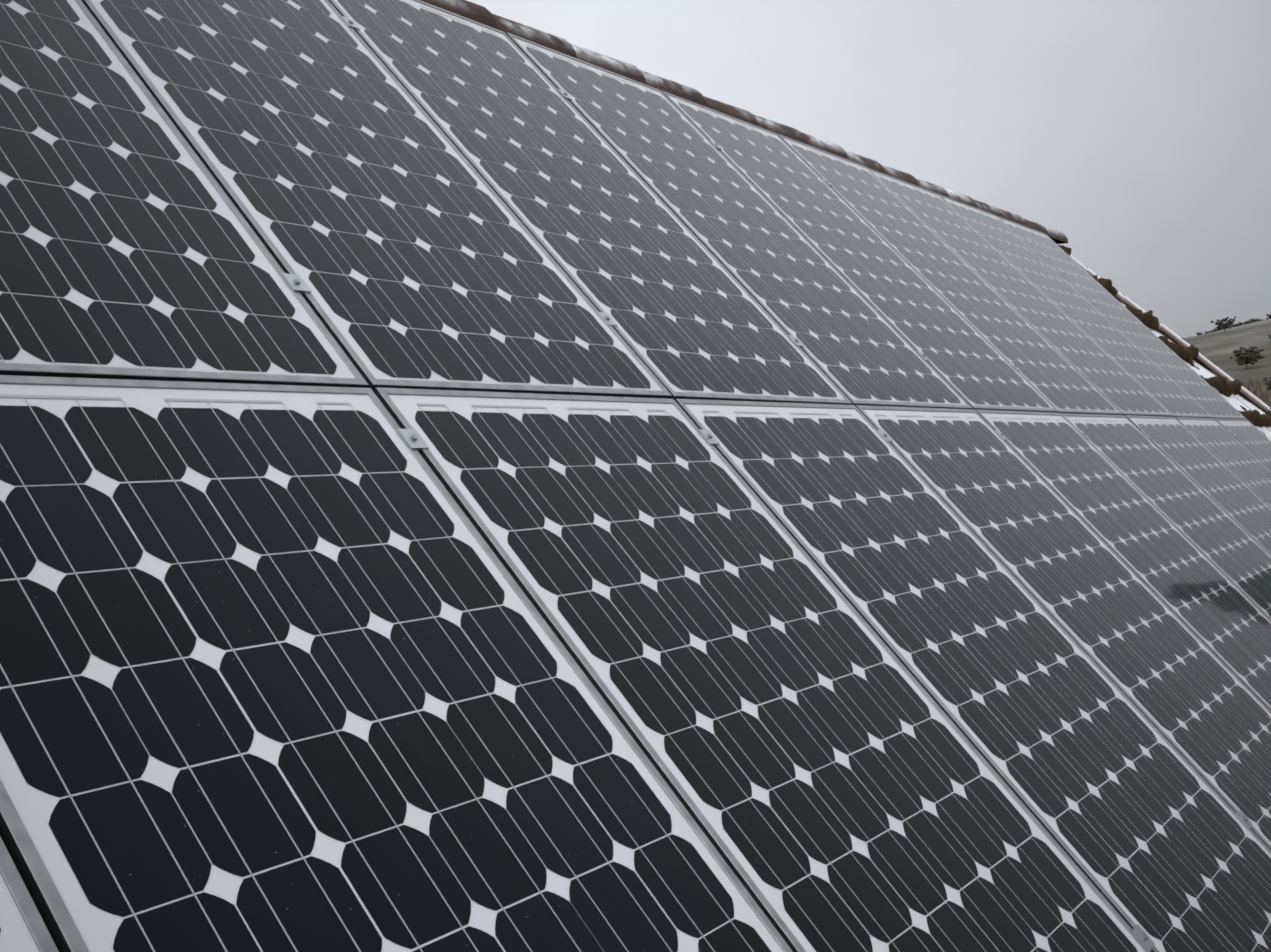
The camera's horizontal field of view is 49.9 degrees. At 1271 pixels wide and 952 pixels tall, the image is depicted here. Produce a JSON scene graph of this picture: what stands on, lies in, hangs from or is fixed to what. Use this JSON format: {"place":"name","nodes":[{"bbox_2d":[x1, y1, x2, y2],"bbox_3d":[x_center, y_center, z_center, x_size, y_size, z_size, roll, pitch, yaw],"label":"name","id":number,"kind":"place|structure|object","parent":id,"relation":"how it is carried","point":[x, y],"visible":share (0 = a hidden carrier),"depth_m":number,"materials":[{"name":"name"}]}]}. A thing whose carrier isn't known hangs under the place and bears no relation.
{"place":"outdoors","nodes":[
{"label":"outdoors","id":0,"kind":"place"},
{"bbox_2d":[467,0,1270,337],"label":"sky","id":1,"kind":"structure","parent":0,"point":[1138,132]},
{"bbox_2d":[1058,245,1270,437],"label":"roof moss","id":2,"kind":"object","parent":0,"point":[1220,384],"depth_m":8.54,"materials":[{"name":"brown plant"}]},
{"bbox_2d":[1183,318,1270,407],"bbox_3d":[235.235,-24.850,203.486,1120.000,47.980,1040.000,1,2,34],"label":"hillside","id":3,"kind":"structure","parent":0,"point":[1217,348],"depth_m":158.75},
{"bbox_2d":[1210,317,1235,332],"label":"tree","id":4,"kind":"object","parent":3,"relation":"on","point":[1223,325],"depth_m":191.91,"materials":[{"name":"green plant"}]},
{"bbox_2d":[1230,346,1264,368],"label":"tree","id":5,"kind":"object","parent":3,"relation":"on","point":[1254,356],"depth_m":136.36,"materials":[{"name":"green plant"}]},
{"bbox_2d":[1242,376,1270,408],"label":"bush","id":6,"kind":"object","parent":3,"relation":"on","point":[1253,388],"depth_m":78.52,"materials":[{"name":"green plant"}]},
{"bbox_2d":[1244,377,1269,401],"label":"bush","id":7,"kind":"object","parent":3,"relation":"on","point":[1261,393],"depth_m":71.96,"materials":[{"name":"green plant"}]},
{"bbox_2d":[1262,377,1270,389],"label":"tree","id":8,"kind":"object","parent":3,"relation":"on","point":[1267,383],"depth_m":117.66,"materials":[{"name":"green plant"}]},
{"bbox_2d":[1263,394,1270,406],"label":"bush","id":9,"kind":"object","parent":3,"relation":"on","point":[1267,400],"depth_m":62.96,"materials":[{"name":"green plant"}]},
{"label":"ground","id":10,"kind":"structure","parent":0,"visible":0},
{"bbox_3d":[-1.676,2.396,2.588,6.582,7.330,21.832,1,2,34],"label":"house","id":11,"kind":"object","parent":10,"relation":"on","visible":0},
{"bbox_2d":[1114,296,1270,440],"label":"roof tiles","id":12,"kind":"structure","parent":11,"relation":"on","point":[1236,401],"depth_m":8.74,"materials":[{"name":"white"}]},
{"bbox_2d":[420,0,1270,412],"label":"ridge and hip tiles","id":13,"kind":"structure","parent":12,"relation":"on","point":[474,12],"depth_m":5.32,"materials":[{"name":"ceramic"}]},
{"bbox_2d":[662,91,1058,412],"bbox_3d":[0.785,-0.773,4.814,1.598,0.042,0.832,50,27,22],"label":"solar panel","id":14,"kind":"object","parent":12,"relation":"attached to","point":[971,365],"depth_m":4.76,"materials":[{"name":"glass"}]},
{"bbox_2d":[869,168,1173,416],"bbox_3d":[1.739,-0.818,6.201,1.598,0.042,0.832,50,27,22],"label":"solar panel","id":15,"kind":"object","parent":12,"relation":"attached to","point":[1109,378],"depth_m":6.17,"materials":[{"name":"glass"}]},
{"bbox_2d":[998,216,1245,418],"bbox_3d":[2.692,-0.864,7.588,0.042,1.598,0.832,-51,-25,25],"label":"solar panel","id":16,"kind":"object","parent":12,"relation":"attached to","point":[1176,368],"depth_m":7.57,"materials":[{"name":"glass"}]},
{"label":"mounting rails","id":17,"kind":"object","parent":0,"visible":0},
{"bbox_2d":[0,836,58,951],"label":"solar panel","id":18,"kind":"object","parent":17,"relation":"on","point":[23,927],"depth_m":1.11,"materials":[{"name":"glass"}]},
{"bbox_2d":[0,0,367,387],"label":"solar panel","id":19,"kind":"object","parent":17,"relation":"on","point":[132,247],"depth_m":2.00,"materials":[{"name":"glass"}]},
{"bbox_2d":[81,0,671,398],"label":"solar panel","id":20,"kind":"object","parent":17,"relation":"on","point":[384,222],"depth_m":2.57,"materials":[{"name":"glass"}]},
{"bbox_2d":[0,375,792,951],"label":"solar panel","id":21,"kind":"object","parent":17,"relation":"on","point":[290,669],"depth_m":1.52,"materials":[{"name":"glass"}]},
{"bbox_2d":[329,0,851,404],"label":"solar panel","id":22,"kind":"object","parent":17,"relation":"on","point":[641,266],"depth_m":3.34,"materials":[{"name":"glass"}]},
{"bbox_2d":[506,32,972,408],"bbox_3d":[0.309,-0.750,4.120,1.598,0.042,0.832,50,27,22],"label":"solar panel","id":23,"kind":"object","parent":17,"relation":"on","point":[858,349],"depth_m":4.06,"materials":[{"name":"glass"}]},
{"bbox_2d":[373,387,1150,951],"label":"solar panel","id":24,"kind":"object","parent":17,"relation":"on","point":[829,775],"depth_m":2.12,"materials":[{"name":"glass"}]},
{"bbox_2d":[281,16,1265,951],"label":"panel clamps","id":25,"kind":"object","parent":17,"relation":"attached to","point":[413,438],"depth_m":2.72,"materials":[{"name":"metal"}]},
{"bbox_2d":[778,134,1122,414],"bbox_3d":[1.262,-0.796,5.507,0.042,1.598,0.832,-50,-25,25],"label":"solar panel","id":26,"kind":"object","parent":17,"relation":"on","point":[1048,371],"depth_m":5.46,"materials":[{"name":"glass"}]},
{"bbox_2d":[675,399,1270,951],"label":"solar panel","id":27,"kind":"object","parent":17,"relation":"on","point":[1163,847],"depth_m":2.77,"materials":[{"name":"glass"}]},
{"bbox_2d":[856,405,1270,849],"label":"solar panel","id":28,"kind":"object","parent":17,"relation":"on","point":[1190,695],"depth_m":3.49,"materials":[{"name":"glass"}]},
{"bbox_2d":[939,194,1213,417],"bbox_3d":[2.215,-0.841,6.895,0.043,1.598,0.832,-51,-25,25],"label":"solar panel","id":29,"kind":"object","parent":17,"relation":"on","point":[1126,353],"depth_m":6.87,"materials":[{"name":"glass"}]},
{"bbox_2d":[976,409,1270,710],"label":"solar panel","id":30,"kind":"object","parent":17,"relation":"on","point":[1223,617],"depth_m":4.23,"materials":[{"name":"glass"}]},
{"bbox_2d":[1061,413,1270,619],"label":"solar panel","id":31,"kind":"object","parent":17,"relation":"on","point":[1216,534],"depth_m":4.97,"materials":[{"name":"glass"}]},
{"bbox_2d":[1125,415,1270,554],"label":"solar panel","id":32,"kind":"object","parent":17,"relation":"on","point":[1216,479],"depth_m":5.70,"materials":[{"name":"glass"}]},
{"bbox_2d":[1175,417,1270,506],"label":"solar panel","id":33,"kind":"object","parent":17,"relation":"on","point":[1241,461],"depth_m":6.43,"materials":[{"name":"glass"}]},
{"bbox_2d":[1215,418,1270,469],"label":"solar panel","id":34,"kind":"object","parent":17,"relation":"on","point":[1252,438],"depth_m":7.14,"materials":[{"name":"glass"}]}
]}

